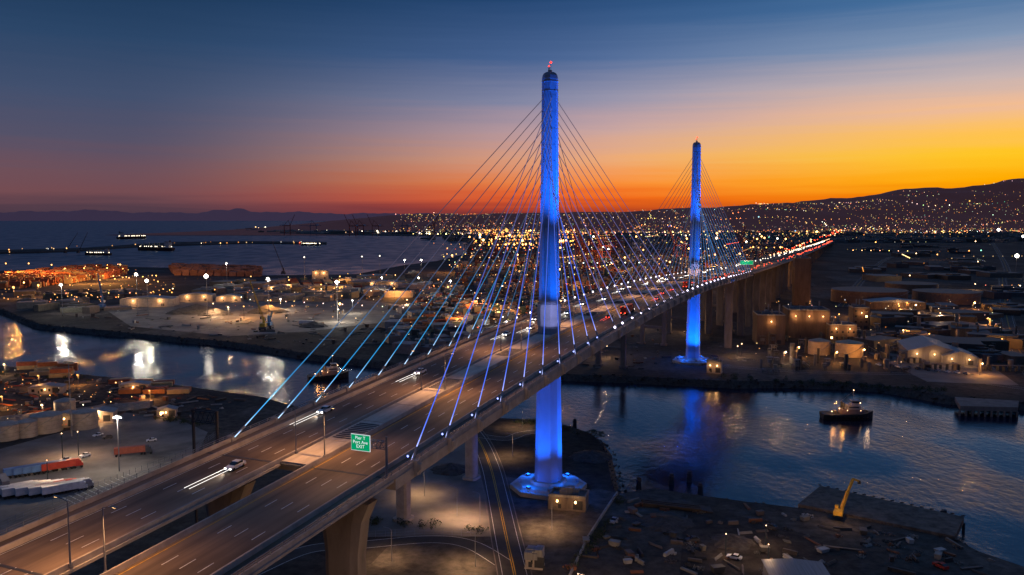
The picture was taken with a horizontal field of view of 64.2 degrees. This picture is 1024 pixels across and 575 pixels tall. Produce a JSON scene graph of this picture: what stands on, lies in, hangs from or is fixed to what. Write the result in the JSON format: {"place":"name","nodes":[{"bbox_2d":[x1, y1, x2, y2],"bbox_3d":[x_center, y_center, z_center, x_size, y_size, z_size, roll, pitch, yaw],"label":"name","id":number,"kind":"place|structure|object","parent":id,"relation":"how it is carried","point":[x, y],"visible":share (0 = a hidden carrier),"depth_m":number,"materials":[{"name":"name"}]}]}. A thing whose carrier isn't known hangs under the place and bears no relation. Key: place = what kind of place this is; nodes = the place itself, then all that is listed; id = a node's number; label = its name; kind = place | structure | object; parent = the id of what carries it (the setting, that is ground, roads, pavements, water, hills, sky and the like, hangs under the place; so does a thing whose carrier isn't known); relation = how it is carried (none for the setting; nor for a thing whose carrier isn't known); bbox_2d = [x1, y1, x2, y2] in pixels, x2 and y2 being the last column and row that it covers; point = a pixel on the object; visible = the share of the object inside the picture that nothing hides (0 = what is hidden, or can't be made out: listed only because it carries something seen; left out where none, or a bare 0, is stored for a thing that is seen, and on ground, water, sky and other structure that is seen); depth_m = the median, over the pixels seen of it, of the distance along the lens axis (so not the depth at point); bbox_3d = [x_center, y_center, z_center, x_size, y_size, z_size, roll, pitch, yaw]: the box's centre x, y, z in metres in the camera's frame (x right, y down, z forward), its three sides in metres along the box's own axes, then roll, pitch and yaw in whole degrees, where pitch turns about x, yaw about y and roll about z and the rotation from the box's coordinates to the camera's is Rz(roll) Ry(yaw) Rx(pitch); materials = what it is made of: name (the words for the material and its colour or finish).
{"place":"outdoors","nodes":[
{"label":"outdoors","id":0,"kind":"place"},
{"bbox_2d":[179,292,216,301],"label":"warehouse","id":1,"kind":"structure","parent":0,"point":[195,296],"depth_m":1017.25,"materials":[{"name":"concrete"}]},
{"bbox_2d":[0,208,451,220],"bbox_3d":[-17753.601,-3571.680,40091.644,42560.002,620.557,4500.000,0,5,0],"label":"distant island","id":2,"kind":"structure","parent":0,"point":[237,214],"depth_m":38648.93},
{"bbox_2d":[216,293,243,301],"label":"warehouse","id":3,"kind":"structure","parent":0,"point":[228,297],"depth_m":1017.21,"materials":[{"name":"concrete"}]},
{"bbox_2d":[312,269,328,278],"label":"warehouse","id":4,"kind":"structure","parent":0,"point":[320,274],"depth_m":1388.82,"materials":[{"name":"concrete"}]},
{"bbox_2d":[0,221,1023,566],"bbox_3d":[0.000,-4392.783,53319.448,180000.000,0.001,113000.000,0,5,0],"label":"water","id":5,"kind":"structure","parent":0,"point":[784,447],"depth_m":452.08,"materials":[{"name":"blue liquid"}]},
{"bbox_2d":[85,248,111,254],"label":"cargo ship","id":6,"kind":"object","parent":5,"relation":"on","point":[107,251],"visible":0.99,"depth_m":2391.75,"materials":[{"name":"paint"}]},
{"bbox_2d":[116,231,145,238],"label":"cargo ship","id":7,"kind":"object","parent":5,"relation":"on","point":[121,235],"visible":0.97,"depth_m":4313.03,"materials":[{"name":"paint"}]},
{"bbox_2d":[138,240,174,250],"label":"cargo ship","id":8,"kind":"object","parent":5,"relation":"on","point":[167,246],"visible":0.98,"depth_m":2726.60,"materials":[{"name":"paint"}]},
{"bbox_2d":[307,356,348,380],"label":"tugboat","id":9,"kind":"object","parent":5,"relation":"on","point":[332,371],"visible":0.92,"depth_m":545.26,"materials":[{"name":"paint"}]},
{"bbox_2d":[819,390,872,419],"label":"tugboat","id":10,"kind":"object","parent":5,"relation":"on","point":[852,409],"visible":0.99,"depth_m":435.34,"materials":[{"name":"paint"}]},
{"bbox_2d":[798,484,964,538],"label":"wharf","id":11,"kind":"structure","parent":5,"relation":"in","point":[922,519],"depth_m":284.32,"materials":[{"name":"concrete"}]},
{"bbox_2d":[955,397,1018,416],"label":"pier platform","id":12,"kind":"structure","parent":5,"relation":"in","point":[972,405],"depth_m":444.91,"materials":[{"name":"concrete"}]},
{"bbox_2d":[0,227,1023,574],"bbox_3d":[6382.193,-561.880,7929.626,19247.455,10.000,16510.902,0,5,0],"label":"ground","id":13,"kind":"structure","parent":0,"point":[558,535],"depth_m":477.00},
{"bbox_2d":[0,420,19,441],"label":"storage tank","id":14,"kind":"object","parent":13,"relation":"on","point":[9,430],"visible":0.97,"depth_m":379.38,"materials":[{"name":"metal"}]},
{"bbox_2d":[18,418,37,438],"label":"storage tank","id":15,"kind":"object","parent":13,"relation":"on","point":[28,427],"visible":0.93,"depth_m":384.54,"materials":[{"name":"paint"}]},
{"bbox_2d":[29,411,62,434],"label":"storage tank","id":16,"kind":"object","parent":13,"relation":"on","point":[50,422],"visible":0.79,"depth_m":392.63,"materials":[{"name":"metal"}]},
{"bbox_2d":[28,382,66,394],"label":"shed","id":17,"kind":"structure","parent":13,"relation":"on","point":[49,388],"depth_m":480.64,"materials":[{"name":"concrete"}]},
{"bbox_2d":[53,397,75,410],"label":"storage tank","id":18,"kind":"object","parent":13,"relation":"on","point":[62,404],"visible":0.6,"depth_m":419.30,"materials":[{"name":"metal"}]},
{"bbox_2d":[61,409,73,427],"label":"shed","id":19,"kind":"structure","parent":13,"relation":"on","point":[66,416],"depth_m":403.65,"materials":[{"name":"concrete"}]},
{"bbox_2d":[0,400,152,421],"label":"shipping containers","id":20,"kind":"object","parent":13,"relation":"on","point":[129,406],"visible":0.41,"depth_m":434.15,"materials":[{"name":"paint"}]},
{"bbox_2d":[70,408,97,430],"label":"storage tank","id":21,"kind":"object","parent":13,"relation":"on","point":[85,419],"visible":0.85,"depth_m":398.80,"materials":[{"name":"metal"}]},
{"bbox_2d":[97,273,105,309],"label":"mobile crane","id":22,"kind":"object","parent":13,"relation":"on","point":[102,305],"visible":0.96,"depth_m":928.00,"materials":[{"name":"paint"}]},
{"bbox_2d":[0,369,245,417],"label":"yard clutter","id":23,"kind":"object","parent":13,"relation":"on","point":[140,397],"visible":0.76,"depth_m":463.87,"materials":[{"name":"paint"}]},
{"bbox_2d":[118,380,151,388],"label":"shed","id":24,"kind":"structure","parent":13,"relation":"on","point":[138,383],"depth_m":488.00,"materials":[{"name":"metal"}]},
{"bbox_2d":[156,404,178,417],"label":"shed","id":25,"kind":"structure","parent":13,"relation":"on","point":[164,411],"depth_m":423.54,"materials":[{"name":"concrete"}]},
{"bbox_2d":[191,408,218,523],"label":"sign gantry","id":26,"kind":"object","parent":13,"relation":"on","point":[194,420],"visible":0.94,"depth_m":186.27,"materials":[{"name":"metal"}]},
{"bbox_2d":[0,434,476,536],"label":"chain fence","id":27,"kind":"object","parent":13,"relation":"on","point":[424,530],"visible":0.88,"depth_m":290.77,"materials":[{"name":"metal"}]},
{"bbox_2d":[263,284,290,290],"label":"warehouse","id":28,"kind":"structure","parent":13,"relation":"on","point":[265,288],"depth_m":1162.68,"materials":[{"name":"concrete"}]},
{"bbox_2d":[368,279,401,286],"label":"warehouse","id":29,"kind":"structure","parent":13,"relation":"on","point":[383,282],"depth_m":1230.73,"materials":[{"name":"concrete"}]},
{"bbox_2d":[0,232,809,485],"bbox_3d":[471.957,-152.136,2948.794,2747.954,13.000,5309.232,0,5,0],"label":"container stacks","id":30,"kind":"object","parent":13,"relation":"on","point":[47,276],"visible":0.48,"depth_m":1419.12,"materials":[{"name":"paint"}]},
{"bbox_2d":[0,61,833,574],"bbox_3d":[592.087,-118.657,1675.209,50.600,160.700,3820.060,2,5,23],"label":"cable stayed bridge","id":31,"kind":"structure","parent":13,"relation":"on","point":[330,493],"depth_m":198.98,"materials":[{"name":"concrete"}]},
{"bbox_2d":[53,495,72,567],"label":"street lamp","id":32,"kind":"object","parent":31,"relation":"on","point":[70,564],"visible":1,"depth_m":124.89,"materials":[{"name":"metal"}]},
{"bbox_2d":[102,506,117,572],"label":"street lamp","id":33,"kind":"object","parent":31,"relation":"on","point":[105,570],"visible":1,"depth_m":121.91,"materials":[{"name":"metal"}]},
{"bbox_2d":[185,459,245,488],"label":"car","id":34,"kind":"object","parent":31,"relation":"on","point":[233,465],"visible":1,"depth_m":167.01,"materials":[{"name":"paint"}]},
{"bbox_2d":[290,405,332,424],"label":"car","id":35,"kind":"object","parent":31,"relation":"on","point":[320,411],"visible":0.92,"depth_m":206.08,"materials":[{"name":"paint"}]},
{"bbox_2d":[351,433,387,478],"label":"traffic sign","id":36,"kind":"object","parent":31,"relation":"on","point":[360,442],"visible":0.99,"depth_m":160.22,"materials":[{"name":"metal"}]},
{"bbox_2d":[620,303,634,314],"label":"semi truck","id":37,"kind":"object","parent":31,"relation":"on","point":[624,309],"visible":0.93,"depth_m":355.07,"materials":[{"name":"paint"}]},
{"bbox_2d":[647,230,841,282],"bbox_3d":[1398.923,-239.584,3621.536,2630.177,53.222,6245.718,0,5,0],"label":"distant traffic lights","id":38,"kind":"object","parent":31,"relation":"on","point":[793,250],"visible":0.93,"depth_m":2073.01},
{"bbox_2d":[166,304,755,550],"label":"aggregate pile","id":39,"kind":"object","parent":13,"relation":"on","point":[663,521],"visible":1,"depth_m":329.83,"materials":[{"name":"gravel"}]},
{"bbox_2d":[459,236,490,259],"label":"container crane","id":40,"kind":"object","parent":13,"relation":"on","point":[464,244],"visible":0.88,"depth_m":2048.10,"materials":[{"name":"paint"}]},
{"bbox_2d":[490,226,502,257],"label":"container crane","id":41,"kind":"object","parent":13,"relation":"on","point":[495,253],"visible":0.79,"depth_m":2108.30,"materials":[{"name":"paint"}]},
{"bbox_2d":[0,295,1017,536],"bbox_3d":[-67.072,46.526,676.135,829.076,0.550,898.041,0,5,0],"label":"paved lot","id":42,"kind":"structure","parent":13,"relation":"on","point":[457,509],"depth_m":365.27,"materials":[{"name":"grey concrete"}]},
{"bbox_2d":[1,482,39,499],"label":"parked truck","id":43,"kind":"object","parent":42,"relation":"on","point":[8,492],"visible":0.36,"depth_m":300.71,"materials":[{"name":"paint"}]},
{"bbox_2d":[3,463,46,478],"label":"parked truck","id":44,"kind":"object","parent":42,"relation":"on","point":[8,472],"visible":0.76,"depth_m":324.54,"materials":[{"name":"paint"}]},
{"bbox_2d":[14,481,52,498],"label":"parked truck","id":45,"kind":"object","parent":42,"relation":"on","point":[21,491],"visible":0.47,"depth_m":301.47,"materials":[{"name":"paint"}]},
{"bbox_2d":[13,462,55,477],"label":"parked truck","id":46,"kind":"object","parent":42,"relation":"on","point":[18,471],"visible":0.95,"depth_m":325.82,"materials":[{"name":"paint"}]},
{"bbox_2d":[22,460,64,476],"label":"parked truck","id":47,"kind":"object","parent":42,"relation":"on","point":[27,470],"visible":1,"depth_m":327.45,"materials":[{"name":"paint"}]},
{"bbox_2d":[28,480,72,497],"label":"parked truck","id":48,"kind":"object","parent":42,"relation":"on","point":[35,491],"visible":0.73,"depth_m":302.25,"materials":[{"name":"paint"}]},
{"bbox_2d":[32,459,73,474],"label":"parked truck","id":49,"kind":"object","parent":42,"relation":"on","point":[37,469],"visible":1,"depth_m":329.54,"materials":[{"name":"paint"}]},
{"bbox_2d":[41,458,82,473],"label":"parked truck","id":50,"kind":"object","parent":42,"relation":"on","point":[74,462],"visible":0.94,"depth_m":334.54,"materials":[{"name":"paint"}]},
{"bbox_2d":[41,480,87,497],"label":"parked truck","id":51,"kind":"object","parent":42,"relation":"on","point":[73,485],"visible":0.97,"depth_m":305.83,"materials":[{"name":"paint"}]},
{"bbox_2d":[63,361,72,435],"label":"light mast","id":52,"kind":"object","parent":42,"relation":"on","point":[69,362],"visible":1,"depth_m":386.15,"materials":[{"name":"metal"}]},
{"bbox_2d":[50,477,93,494],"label":"parked truck","id":53,"kind":"object","parent":42,"relation":"on","point":[88,480],"visible":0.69,"depth_m":312.15,"materials":[{"name":"paint"}]},
{"bbox_2d":[94,406,117,422],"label":"shed","id":54,"kind":"structure","parent":42,"relation":"on","point":[105,414],"depth_m":413.61,"materials":[{"name":"concrete"}]},
{"bbox_2d":[114,444,152,456],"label":"parked truck","id":55,"kind":"object","parent":42,"relation":"on","point":[144,448],"visible":0.92,"depth_m":355.85,"materials":[{"name":"paint"}]},
{"bbox_2d":[120,295,179,306],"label":"warehouse","id":56,"kind":"structure","parent":42,"relation":"on","point":[160,301],"depth_m":957.51,"materials":[{"name":"concrete"}]},
{"bbox_2d":[62,306,391,347],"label":"yard clutter","id":57,"kind":"object","parent":42,"relation":"on","point":[229,322],"visible":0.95,"depth_m":774.53,"materials":[{"name":"paint"}]},
{"bbox_2d":[250,281,268,329],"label":"mobile crane","id":58,"kind":"object","parent":42,"relation":"on","point":[263,325],"visible":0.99,"depth_m":758.15,"materials":[{"name":"paint"}]},
{"bbox_2d":[393,480,413,522],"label":"bridge pier","id":59,"kind":"structure","parent":42,"relation":"on","point":[403,501],"depth_m":277.93,"materials":[{"name":"concrete"}]},
{"bbox_2d":[462,433,480,480],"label":"bridge pier","id":60,"kind":"structure","parent":42,"relation":"on","point":[471,459],"depth_m":322.12,"materials":[{"name":"concrete"}]},
{"bbox_2d":[897,335,954,362],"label":"warehouse","id":61,"kind":"structure","parent":42,"relation":"on","point":[930,350],"depth_m":588.50,"materials":[{"name":"metal"}]},
{"bbox_2d":[941,345,978,365],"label":"warehouse","id":62,"kind":"structure","parent":42,"relation":"on","point":[961,356],"depth_m":574.21,"materials":[{"name":"metal"}]},
{"bbox_2d":[0,180,1023,558],"bbox_3d":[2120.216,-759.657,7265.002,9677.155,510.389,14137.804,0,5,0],"label":"city lights","id":63,"kind":"object","parent":13,"relation":"on","point":[578,262],"visible":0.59,"depth_m":3476.29},
{"bbox_2d":[0,308,1023,551],"bbox_3d":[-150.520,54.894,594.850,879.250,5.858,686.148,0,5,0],"label":"riprap","id":64,"kind":"object","parent":13,"relation":"on","point":[601,441],"visible":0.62,"depth_m":530.31,"materials":[{"name":"grey stone"}]},
{"bbox_2d":[1,360,1023,568],"bbox_3d":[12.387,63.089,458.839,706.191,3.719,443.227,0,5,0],"label":"shrubs","id":65,"kind":"object","parent":13,"relation":"on","point":[375,520],"visible":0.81,"depth_m":398.84,"materials":[{"name":"green plant"}]},
{"bbox_2d":[13,228,1023,363],"bbox_3d":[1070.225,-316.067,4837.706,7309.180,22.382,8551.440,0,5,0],"label":"city buildings","id":66,"kind":"structure","parent":13,"relation":"on","point":[941,327],"depth_m":1056.78,"materials":[{"name":"concrete"},{"name":"plaster"},{"name":"glass"}]},
{"bbox_2d":[524,545,544,569],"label":"site office","id":67,"kind":"structure","parent":13,"relation":"on","point":[534,557],"depth_m":240.15,"materials":[{"name":"concrete"}]},
{"bbox_2d":[548,490,588,511],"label":"walls","id":68,"kind":"structure","parent":13,"relation":"on","point":[566,504],"depth_m":289.37,"materials":[{"name":"concrete"}]},
{"bbox_2d":[548,485,588,498],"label":"roof","id":69,"kind":"structure","parent":68,"relation":"on","point":[568,491],"depth_m":290.60,"materials":[{"name":"metal"}]},
{"bbox_2d":[558,501,582,509],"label":"openings","id":70,"kind":"object","parent":68,"relation":"attached to","point":[578,505],"visible":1,"depth_m":287.83,"materials":[{"name":"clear glass"}]},
{"bbox_2d":[570,227,590,255],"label":"container crane","id":71,"kind":"object","parent":13,"relation":"on","point":[578,254],"visible":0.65,"depth_m":2043.37,"materials":[{"name":"paint"}]},
{"bbox_2d":[574,224,606,269],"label":"container crane","id":72,"kind":"object","parent":13,"relation":"on","point":[594,250],"visible":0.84,"depth_m":1513.26,"materials":[{"name":"paint"}]},
{"bbox_2d":[569,491,617,574],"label":"retaining wall","id":73,"kind":"structure","parent":13,"relation":"on","point":[595,526],"depth_m":272.40,"materials":[{"name":"concrete"}]},
{"bbox_2d":[593,227,614,258],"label":"container crane","id":74,"kind":"object","parent":13,"relation":"on","point":[602,246],"visible":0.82,"depth_m":1921.69,"materials":[{"name":"paint"}]},
{"bbox_2d":[594,334,627,368],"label":"bridge pier","id":75,"kind":"structure","parent":13,"relation":"on","point":[622,348],"depth_m":564.40,"materials":[{"name":"concrete"}]},
{"bbox_2d":[604,238,642,266],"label":"container crane","id":76,"kind":"object","parent":13,"relation":"on","point":[635,248],"visible":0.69,"depth_m":1608.92,"materials":[{"name":"paint"}]},
{"bbox_2d":[639,310,667,345],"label":"bridge pier","id":77,"kind":"structure","parent":13,"relation":"on","point":[643,326],"depth_m":664.85,"materials":[{"name":"concrete"}]},
{"bbox_2d":[580,328,756,368],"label":"yard clutter","id":78,"kind":"object","parent":13,"relation":"on","point":[632,335],"visible":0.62,"depth_m":606.27,"materials":[{"name":"paint"}]},
{"bbox_2d":[641,499,712,512],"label":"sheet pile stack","id":79,"kind":"object","parent":13,"relation":"on","point":[671,505],"visible":0.97,"depth_m":290.43,"materials":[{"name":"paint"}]},
{"bbox_2d":[667,301,687,333],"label":"bridge pier","id":80,"kind":"structure","parent":13,"relation":"on","point":[669,317],"depth_m":730.57,"materials":[{"name":"concrete"}]},
{"bbox_2d":[668,227,689,258],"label":"container crane","id":81,"kind":"object","parent":13,"relation":"on","point":[681,244],"visible":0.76,"depth_m":1981.37,"materials":[{"name":"paint"}]},
{"bbox_2d":[700,288,723,321],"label":"bridge pier","id":82,"kind":"structure","parent":13,"relation":"on","point":[703,306],"depth_m":823.58,"materials":[{"name":"concrete"}]},
{"bbox_2d":[707,363,722,373],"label":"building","id":83,"kind":"structure","parent":13,"relation":"on","point":[713,366],"depth_m":545.10,"materials":[{"name":"concrete"}]},
{"bbox_2d":[715,281,736,312],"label":"bridge pier","id":84,"kind":"structure","parent":13,"relation":"on","point":[734,297],"depth_m":897.46,"materials":[{"name":"concrete"}]},
{"bbox_2d":[730,225,746,251],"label":"container crane","id":85,"kind":"object","parent":13,"relation":"on","point":[738,247],"visible":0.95,"depth_m":2435.96,"materials":[{"name":"paint"}]},
{"bbox_2d":[752,312,785,344],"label":"walls","id":86,"kind":"structure","parent":13,"relation":"on","point":[763,326],"depth_m":668.66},
{"bbox_2d":[753,304,785,315],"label":"roof","id":87,"kind":"structure","parent":86,"relation":"on","point":[773,313],"depth_m":673.97,"materials":[{"name":"metal"}]},
{"bbox_2d":[563,497,994,574],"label":"yard clutter","id":88,"kind":"object","parent":13,"relation":"on","point":[721,567],"visible":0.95,"depth_m":254.44,"materials":[{"name":"paint"}]},
{"bbox_2d":[761,558,829,574],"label":"shed","id":89,"kind":"structure","parent":13,"relation":"on","point":[787,566],"depth_m":231.52,"materials":[{"name":"metal"}]},
{"bbox_2d":[792,258,811,305],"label":"bridge pier","id":90,"kind":"structure","parent":13,"relation":"on","point":[801,282],"depth_m":969.38,"materials":[{"name":"concrete"}]},
{"bbox_2d":[783,307,829,338],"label":"walls","id":91,"kind":"structure","parent":13,"relation":"on","point":[802,323],"depth_m":705.52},
{"bbox_2d":[782,299,829,310],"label":"roof","id":92,"kind":"structure","parent":91,"relation":"on","point":[816,308],"depth_m":715.68,"materials":[{"name":"metal"}]},
{"bbox_2d":[808,338,830,355],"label":"storage tank","id":93,"kind":"object","parent":13,"relation":"on","point":[823,345],"visible":0.9,"depth_m":617.57,"materials":[{"name":"metal"}]},
{"bbox_2d":[826,322,856,340],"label":"walls","id":94,"kind":"structure","parent":13,"relation":"on","point":[840,329],"depth_m":690.68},
{"bbox_2d":[826,315,856,325],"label":"roof","id":95,"kind":"structure","parent":94,"relation":"on","point":[844,323],"depth_m":694.87,"materials":[{"name":"metal"}]},
{"bbox_2d":[832,478,860,518],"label":"excavator","id":96,"kind":"object","parent":13,"relation":"on","point":[837,511],"visible":1,"depth_m":281.02,"materials":[{"name":"paint"}]},
{"bbox_2d":[835,340,863,357],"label":"storage tank","id":97,"kind":"object","parent":13,"relation":"on","point":[852,348],"visible":0.88,"depth_m":606.76,"materials":[{"name":"metal"}]},
{"bbox_2d":[848,307,869,329],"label":"walls","id":98,"kind":"structure","parent":13,"relation":"on","point":[852,313],"depth_m":759.32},
{"bbox_2d":[831,286,909,304],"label":"storage tank","id":99,"kind":"object","parent":13,"relation":"on","point":[850,294],"visible":0.73,"depth_m":991.43,"materials":[{"name":"paint"}]},
{"bbox_2d":[760,314,1023,373],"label":"process equipment","id":100,"kind":"object","parent":13,"relation":"on","point":[799,363],"visible":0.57,"depth_m":582.24,"materials":[{"name":"paint"}]},
{"bbox_2d":[862,297,925,309],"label":"warehouse","id":101,"kind":"structure","parent":13,"relation":"on","point":[890,302],"depth_m":930.00,"materials":[{"name":"metal"}]},
{"bbox_2d":[884,281,939,293],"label":"storage tank","id":102,"kind":"object","parent":13,"relation":"on","point":[908,285],"visible":0.54,"depth_m":1120.65,"materials":[{"name":"metal"}]},
{"bbox_2d":[932,561,948,569],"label":"parked car","id":103,"kind":"object","parent":13,"relation":"on","point":[943,566],"visible":1,"depth_m":240.35,"materials":[{"name":"paint"}]},
{"bbox_2d":[912,288,981,304],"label":"storage tank","id":104,"kind":"object","parent":13,"relation":"on","point":[954,296],"visible":0.93,"depth_m":990.74,"materials":[{"name":"metal"}]},
{"bbox_2d":[0,0,1023,214],"label":"sky","id":105,"kind":"structure","parent":0,"point":[130,106],"materials":[{"name":"blue"}]},
{"bbox_2d":[124,178,1023,234],"bbox_3d":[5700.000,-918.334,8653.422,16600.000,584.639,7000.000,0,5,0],"label":"hills","id":106,"kind":"structure","parent":0,"point":[942,199],"depth_m":6931.82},
{"bbox_2d":[257,242,1023,574],"bbox_3d":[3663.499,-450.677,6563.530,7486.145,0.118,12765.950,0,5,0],"label":"road","id":107,"kind":"structure","parent":0,"point":[505,554],"depth_m":279.42,"materials":[{"name":"grey asphalt"}]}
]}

